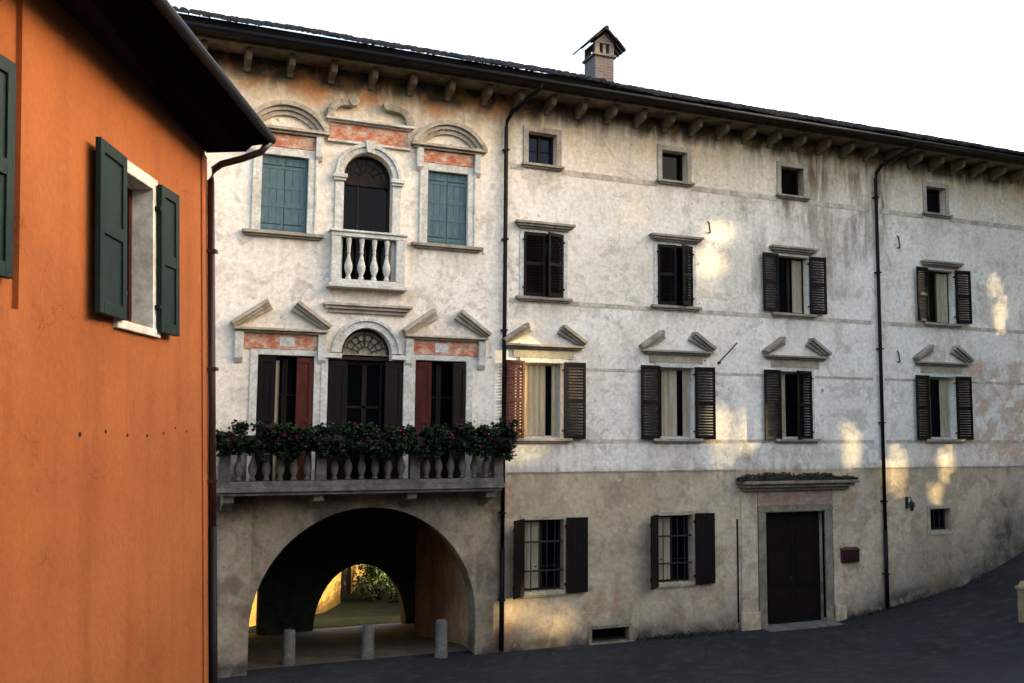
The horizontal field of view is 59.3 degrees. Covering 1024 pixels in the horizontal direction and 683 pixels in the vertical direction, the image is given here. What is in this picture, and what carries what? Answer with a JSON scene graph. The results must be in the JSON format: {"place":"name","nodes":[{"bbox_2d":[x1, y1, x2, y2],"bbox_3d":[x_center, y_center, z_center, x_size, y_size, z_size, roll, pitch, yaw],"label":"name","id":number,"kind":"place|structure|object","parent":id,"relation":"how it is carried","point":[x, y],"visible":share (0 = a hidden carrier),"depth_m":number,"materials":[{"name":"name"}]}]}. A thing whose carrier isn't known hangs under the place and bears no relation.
{"place":"outdoors","nodes":[
{"label":"outdoors","id":0,"kind":"place"},
{"bbox_2d":[248,576,400,633],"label":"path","id":1,"kind":"structure","parent":0,"point":[353,608],"depth_m":38.68,"materials":[{"name":"green plant"}]},
{"bbox_2d":[254,651,457,669],"bbox_3d":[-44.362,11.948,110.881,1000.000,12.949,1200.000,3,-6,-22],"label":"ground","id":2,"kind":"structure","parent":0,"point":[345,661],"depth_m":20.40,"materials":[{"name":"grey stone"}]},
{"bbox_2d":[0,0,275,682],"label":"orange house","id":3,"kind":"structure","parent":2,"relation":"on","point":[119,119],"depth_m":7.78,"materials":[{"name":"paint"}]},
{"bbox_2d":[0,54,15,278],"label":"window","id":4,"kind":"structure","parent":3,"relation":"in","point":[7,67],"depth_m":6.31,"materials":[{"name":"green wood"}]},
{"bbox_2d":[94,137,179,337],"bbox_3d":[-3.647,-0.880,8.511,0.364,1.600,1.922,-2,-5,-1],"label":"window","id":5,"kind":"structure","parent":3,"relation":"in","point":[137,218],"depth_m":8.90,"materials":[{"name":"green wood"}]},
{"bbox_2d":[281,629,295,666],"bbox_3d":[-4.888,6.765,19.714,0.310,0.890,0.305,3,-6,-22],"label":"bollard","id":6,"kind":"object","parent":2,"relation":"on","point":[288,654],"visible":0.91,"depth_m":19.61,"materials":[{"name":"grey stone"}]},
{"bbox_2d":[249,564,368,626],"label":"ochre house","id":7,"kind":"structure","parent":2,"relation":"on","point":[338,588],"depth_m":42.49,"materials":[{"name":"ochre plaster"},{"name":"tile"},{"name":"dark brown wood"}]},
{"bbox_2d":[341,568,347,598],"bbox_3d":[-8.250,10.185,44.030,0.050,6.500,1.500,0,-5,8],"label":"door","id":8,"kind":"structure","parent":7,"relation":"in","point":[344,574],"depth_m":44.11,"materials":[{"name":"brown wood"}]},
{"bbox_2d":[361,624,373,659],"bbox_3d":[-3.252,6.838,20.306,0.310,0.880,0.305,3,-6,-22],"label":"bollard","id":9,"kind":"object","parent":2,"relation":"on","point":[367,650],"visible":0.85,"depth_m":20.20,"materials":[{"name":"grey stone"}]},
{"bbox_2d":[352,564,398,601],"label":"bush","id":10,"kind":"object","parent":2,"relation":"on","point":[377,574],"visible":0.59,"depth_m":43.66,"materials":[{"name":"green plant"}]},
{"bbox_2d":[434,619,447,658],"bbox_3d":[-1.610,6.822,20.455,0.310,0.970,0.305,3,-6,-22],"label":"bollard","id":11,"kind":"object","parent":2,"relation":"on","point":[441,640],"visible":0.88,"depth_m":20.35,"materials":[{"name":"grey stone"}]},
{"bbox_2d":[172,6,1023,677],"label":"old palazzo","id":12,"kind":"structure","parent":2,"relation":"on","point":[736,366],"depth_m":22.69,"materials":[{"name":"paint"}]},
{"bbox_2d":[216,419,277,462],"bbox_3d":[-5.356,2.016,18.200,1.272,0.887,0.697,3,-6,-22],"label":"flower box","id":13,"kind":"object","parent":12,"relation":"attached to","point":[239,443],"visible":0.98,"depth_m":18.09,"materials":[{"name":"ceramic"}]},
{"bbox_2d":[230,298,332,480],"bbox_3d":[-5.042,1.077,19.496,2.139,3.958,0.503,3,-6,-22],"label":"window","id":14,"kind":"structure","parent":12,"relation":"in","point":[281,388],"depth_m":19.59,"materials":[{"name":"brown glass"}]},
{"bbox_2d":[242,100,329,240],"bbox_3d":[-5.007,-3.803,19.904,1.860,3.052,0.340,3,-6,-22],"label":"window","id":15,"kind":"structure","parent":12,"relation":"in","point":[279,184],"depth_m":19.95,"materials":[{"name":"blue wood"}]},
{"bbox_2d":[266,422,315,461],"bbox_3d":[-4.557,2.071,18.575,1.062,0.828,0.787,1,-5,-9],"label":"flower box","id":16,"kind":"object","parent":12,"relation":"attached to","point":[291,437],"visible":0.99,"depth_m":18.39,"materials":[{"name":"plant"}]},
{"bbox_2d":[308,421,365,460],"bbox_3d":[-3.729,2.079,18.910,1.243,0.851,0.710,4,-6,-32],"label":"flower box","id":17,"kind":"object","parent":12,"relation":"attached to","point":[329,443],"visible":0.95,"depth_m":18.81,"materials":[{"name":"ceramic"}]},
{"bbox_2d":[319,301,412,479],"bbox_3d":[-3.296,1.152,20.216,2.020,3.970,0.450,3,-6,-22],"label":"window","id":18,"kind":"structure","parent":12,"relation":"in","point":[357,390],"depth_m":20.35,"materials":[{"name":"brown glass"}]},
{"bbox_2d":[324,95,414,281],"bbox_3d":[-3.303,-3.398,20.613,2.100,4.343,0.440,3,-6,-22],"label":"window","id":19,"kind":"structure","parent":12,"relation":"in","point":[362,187],"depth_m":20.72,"materials":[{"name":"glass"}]},
{"bbox_2d":[348,421,405,461],"bbox_3d":[-2.844,2.135,19.207,1.366,0.850,0.761,5,-7,-42],"label":"flower box","id":20,"kind":"object","parent":12,"relation":"attached to","point":[383,446],"visible":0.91,"depth_m":19.08,"materials":[{"name":"plant"}]},
{"bbox_2d":[392,423,447,460],"bbox_3d":[-2.041,2.192,19.542,1.320,0.833,0.905,3,-6,-30],"label":"flower box","id":21,"kind":"object","parent":12,"relation":"attached to","point":[410,440],"visible":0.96,"depth_m":19.44,"materials":[{"name":"plant"}]},
{"bbox_2d":[401,308,491,478],"bbox_3d":[-1.563,1.232,20.872,2.139,3.958,0.503,3,-6,-22],"label":"window","id":22,"kind":"structure","parent":12,"relation":"in","point":[437,388],"depth_m":20.92,"materials":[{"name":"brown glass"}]},
{"bbox_2d":[411,120,487,252],"bbox_3d":[-1.508,-3.681,21.290,1.860,3.082,0.340,3,-6,-22],"label":"window","id":23,"kind":"structure","parent":12,"relation":"in","point":[442,196],"depth_m":21.31,"materials":[{"name":"blue wood"}]},
{"bbox_2d":[430,421,484,455],"bbox_3d":[-1.186,2.140,19.835,1.363,0.800,0.958,3,-6,-22],"label":"flower box","id":24,"kind":"object","parent":12,"relation":"attached to","point":[456,442],"visible":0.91,"depth_m":19.75,"materials":[{"name":"plant"}]},
{"bbox_2d":[462,418,519,461],"bbox_3d":[-0.512,2.211,20.254,1.426,0.996,0.866,3,-6,-22],"label":"flower box","id":25,"kind":"object","parent":12,"relation":"attached to","point":[502,436],"visible":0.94,"depth_m":20.11,"materials":[{"name":"plant"}]},
{"bbox_2d":[521,125,564,171],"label":"window","id":26,"kind":"structure","parent":12,"relation":"in","point":[537,150],"depth_m":22.46,"materials":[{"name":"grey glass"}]},
{"bbox_2d":[515,219,575,303],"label":"window","id":27,"kind":"structure","parent":12,"relation":"in","point":[541,270],"depth_m":22.00,"materials":[{"name":"brown wood"}]},
{"bbox_2d":[503,322,587,442],"bbox_3d":[0.754,1.014,21.828,2.210,2.876,0.480,3,-6,-22],"label":"window","id":28,"kind":"structure","parent":12,"relation":"in","point":[538,406],"depth_m":21.92,"materials":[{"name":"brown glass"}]},
{"bbox_2d":[513,515,587,599],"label":"window","id":29,"kind":"structure","parent":12,"relation":"in","point":[536,555],"depth_m":21.62,"materials":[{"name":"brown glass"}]},
{"bbox_2d":[589,623,633,644],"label":"window","id":30,"kind":"structure","parent":12,"relation":"in","point":[615,631],"depth_m":22.08,"materials":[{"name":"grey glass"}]},
{"bbox_2d":[656,144,694,186],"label":"window","id":31,"kind":"structure","parent":12,"relation":"in","point":[669,166],"depth_m":23.85,"materials":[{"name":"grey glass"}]},
{"bbox_2d":[649,232,703,311],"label":"window","id":32,"kind":"structure","parent":12,"relation":"in","point":[671,263],"depth_m":23.36,"materials":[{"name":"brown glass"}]},
{"bbox_2d":[639,330,716,442],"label":"window","id":33,"kind":"structure","parent":12,"relation":"in","point":[671,402],"depth_m":23.29,"materials":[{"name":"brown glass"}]},
{"bbox_2d":[650,511,715,589],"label":"window","id":34,"kind":"structure","parent":12,"relation":"in","point":[669,530],"depth_m":22.96,"materials":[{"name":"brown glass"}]},
{"bbox_2d":[776,161,810,201],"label":"window","id":35,"kind":"structure","parent":12,"relation":"in","point":[787,180],"depth_m":25.24,"materials":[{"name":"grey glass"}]},
{"bbox_2d":[762,244,826,318],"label":"window","id":36,"kind":"structure","parent":12,"relation":"in","point":[788,298],"depth_m":24.98,"materials":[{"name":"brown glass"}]},
{"bbox_2d":[761,336,831,442],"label":"window","id":37,"kind":"structure","parent":12,"relation":"in","point":[791,384],"depth_m":24.57,"materials":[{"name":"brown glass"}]},
{"bbox_2d":[735,472,859,631],"bbox_3d":[7.618,5.612,24.066,3.860,4.255,0.670,3,-6,-22],"label":"door","id":38,"kind":"structure","parent":12,"relation":"in","point":[783,558],"depth_m":24.20,"materials":[{"name":"brown wood"}]},
{"bbox_2d":[840,547,859,562],"bbox_3d":[9.282,5.857,24.728,0.620,0.396,0.130,3,-6,-22],"label":"letter box","id":39,"kind":"object","parent":12,"relation":"attached to","point":[849,554],"visible":1,"depth_m":24.68,"materials":[{"name":"red paint"}]},
{"bbox_2d":[905,497,914,510],"bbox_3d":[11.310,4.613,25.563,0.170,0.401,0.283,3,-6,-22],"label":"wall lamp","id":40,"kind":"object","parent":12,"relation":"attached to","point":[911,505],"visible":1,"depth_m":25.51,"materials":[{"name":"black metal"}]},
{"bbox_2d":[922,181,952,218],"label":"window","id":41,"kind":"structure","parent":12,"relation":"in","point":[931,200],"depth_m":27.18,"materials":[{"name":"grey stone"}]},
{"bbox_2d":[927,504,954,534],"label":"window","id":42,"kind":"structure","parent":12,"relation":"in","point":[935,513],"depth_m":26.24,"materials":[{"name":"grey stone"}]},
{"bbox_2d":[912,344,974,442],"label":"window","id":43,"kind":"structure","parent":12,"relation":"in","point":[938,417],"depth_m":26.65,"materials":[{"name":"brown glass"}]},
{"bbox_2d":[916,259,971,327],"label":"window","id":44,"kind":"structure","parent":12,"relation":"in","point":[936,304],"depth_m":26.97,"materials":[{"name":"brown wood"}]},
{"bbox_2d":[1015,580,1023,622],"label":"gatepost","id":45,"kind":"object","parent":2,"relation":"on","point":[1019,587],"visible":0.88,"depth_m":22.65,"materials":[{"name":"beige stone"}]},
{"bbox_2d":[247,623,467,669],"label":"lane","id":46,"kind":"structure","parent":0,"point":[328,645],"depth_m":22.80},
{"bbox_2d":[168,0,1023,150],"label":"sky","id":47,"kind":"structure","parent":0,"point":[929,67],"materials":[{"name":"white"}]},
{"bbox_2d":[218,551,1023,682],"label":"road","id":48,"kind":"structure","parent":0,"point":[973,634],"depth_m":20.43,"materials":[{"name":"grey asphalt"}]},
{"bbox_2d":[522,554,1022,653],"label":"weeds","id":49,"kind":"object","parent":48,"relation":"on","point":[716,633],"visible":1,"depth_m":23.09,"materials":[{"name":"green plant"}]}
]}

